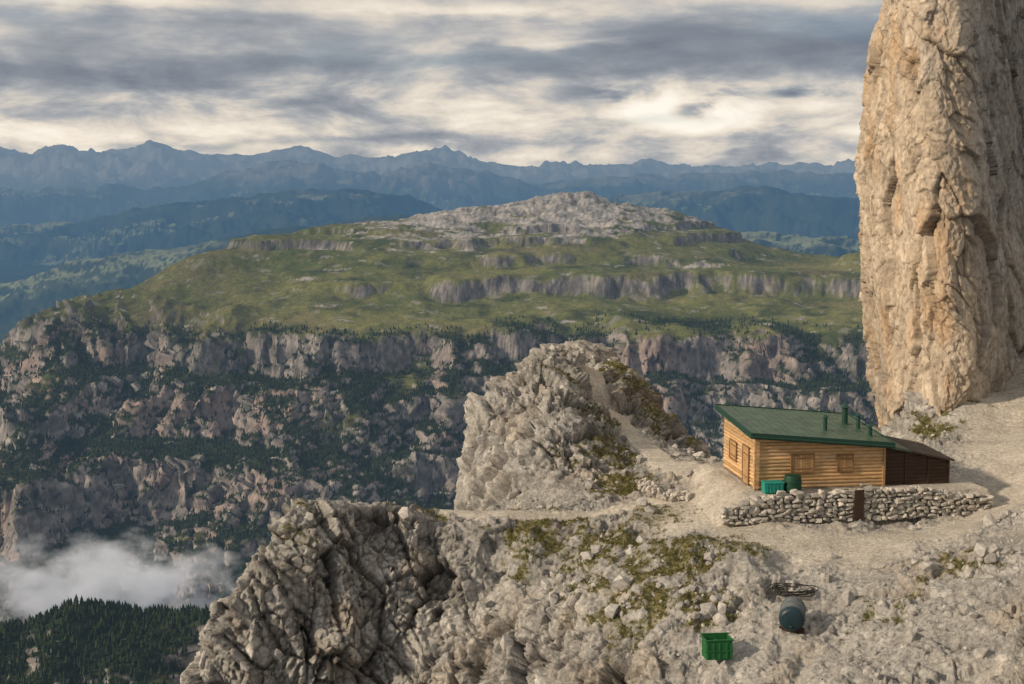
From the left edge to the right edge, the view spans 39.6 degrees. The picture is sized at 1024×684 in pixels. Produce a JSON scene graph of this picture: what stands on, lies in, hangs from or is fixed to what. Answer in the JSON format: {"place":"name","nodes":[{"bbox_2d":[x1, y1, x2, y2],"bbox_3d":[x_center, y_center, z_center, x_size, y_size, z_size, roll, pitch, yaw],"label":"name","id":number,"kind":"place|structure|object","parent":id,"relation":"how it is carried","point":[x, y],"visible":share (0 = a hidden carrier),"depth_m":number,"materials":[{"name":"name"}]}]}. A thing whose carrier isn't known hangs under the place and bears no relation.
{"place":"outdoors","nodes":[
{"label":"outdoors","id":0,"kind":"place"},
{"bbox_2d":[0,140,859,343],"bbox_3d":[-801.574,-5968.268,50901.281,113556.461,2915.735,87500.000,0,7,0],"label":"distant mountains","id":1,"kind":"structure","parent":0,"point":[75,222],"depth_m":37056.20,"materials":[{"name":"blue stone"}]},
{"bbox_2d":[0,190,878,683],"bbox_3d":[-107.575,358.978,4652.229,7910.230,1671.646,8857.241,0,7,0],"label":"plateau mountain","id":2,"kind":"structure","parent":0,"point":[572,262],"depth_m":4051.38,"materials":[{"name":"grey stone"}]},
{"bbox_2d":[0,311,875,683],"bbox_3d":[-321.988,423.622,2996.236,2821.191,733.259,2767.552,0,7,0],"label":"conifer forest","id":3,"kind":"object","parent":2,"relation":"on","point":[118,609],"visible":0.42,"depth_m":3585.95,"materials":[{"name":"green plant"}]},
{"bbox_2d":[0,0,882,166],"label":"sky","id":4,"kind":"structure","parent":0,"point":[725,83],"materials":[{"name":"grey"}]},
{"bbox_2d":[180,340,1023,683],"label":"rocky ground","id":5,"kind":"structure","parent":0,"point":[356,628],"depth_m":74.86,"materials":[{"name":"grey stone"}]},
{"bbox_2d":[180,340,1023,683],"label":"scattered rocks","id":6,"kind":"object","parent":5,"relation":"on","point":[848,598],"visible":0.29,"depth_m":69.93,"materials":[{"name":"stone"}]},
{"bbox_2d":[273,359,1011,678],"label":"grass","id":7,"kind":"structure","parent":5,"relation":"on","point":[679,541],"depth_m":74.58,"materials":[{"name":"green plant"}]},
{"bbox_2d":[637,477,689,501],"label":"rocks","id":8,"kind":"structure","parent":5,"relation":"on","point":[650,487],"depth_m":81.15,"materials":[{"name":"beige stone"}]},
{"bbox_2d":[700,632,733,659],"bbox_3d":[8.831,13.097,61.219,1.250,0.965,0.950,-1,2,-6],"label":"crate","id":9,"kind":"object","parent":5,"relation":"on","point":[717,646],"visible":1,"depth_m":60.82,"materials":[{"name":"plastic"}]},
{"bbox_2d":[761,480,784,493],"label":"storage box","id":10,"kind":"object","parent":5,"relation":"on","point":[770,486],"visible":0.84,"depth_m":75.53,"materials":[{"name":"teal plastic"}]},
{"bbox_2d":[719,488,854,524],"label":"dry stone wall","id":11,"kind":"structure","parent":5,"relation":"on","point":[782,508],"depth_m":74.97,"materials":[{"name":"grey stone"}]},
{"bbox_2d":[853,490,864,519],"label":"wooden gate","id":12,"kind":"structure","parent":11,"relation":"attached to","point":[858,510],"depth_m":75.29,"materials":[{"name":"brown wood"}]},
{"bbox_2d":[779,596,805,633],"bbox_3d":[12.268,12.051,62.264,1.120,1.350,1.570,2,13,14],"label":"water tank","id":13,"kind":"object","parent":5,"relation":"on","point":[792,612],"visible":1,"depth_m":61.71,"materials":[{"name":"teal plastic"}]},
{"bbox_2d":[783,473,801,493],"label":"rain barrel","id":14,"kind":"object","parent":5,"relation":"on","point":[792,481],"visible":0.92,"depth_m":75.57,"materials":[{"name":"green plastic"}]},
{"bbox_2d":[767,583,818,596],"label":"cable coil","id":15,"kind":"object","parent":5,"relation":"on","point":[778,592],"visible":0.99,"depth_m":65.25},
{"bbox_2d":[715,404,954,490],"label":"wooden mountain hut","id":16,"kind":"object","parent":5,"relation":"on","point":[826,450],"visible":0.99,"depth_m":77.35,"materials":[{"name":"brown wood"}]},
{"bbox_2d":[729,438,736,461],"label":"window","id":17,"kind":"structure","parent":16,"relation":"in","point":[732,443],"depth_m":80.12,"materials":[{"name":"brown wood"}]},
{"bbox_2d":[742,443,749,485],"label":"door","id":18,"kind":"structure","parent":16,"relation":"in","point":[745,449],"depth_m":77.84,"materials":[{"name":"brown wood"}]},
{"bbox_2d":[790,453,814,473],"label":"window","id":19,"kind":"structure","parent":16,"relation":"in","point":[802,463],"depth_m":76.54,"materials":[{"name":"brown wood"}]},
{"bbox_2d":[836,454,853,472],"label":"window","id":20,"kind":"structure","parent":16,"relation":"in","point":[845,462],"depth_m":76.88,"materials":[{"name":"brown wood"}]},
{"bbox_2d":[857,483,994,520],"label":"dry stone wall","id":21,"kind":"structure","parent":5,"relation":"on","point":[887,503],"depth_m":75.92,"materials":[{"name":"grey stone"}]},
{"bbox_2d":[854,0,1023,427],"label":"rock pillar","id":22,"kind":"object","parent":5,"relation":"on","point":[939,172],"visible":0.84,"depth_m":95.00,"materials":[{"name":"beige stone"}]}
]}

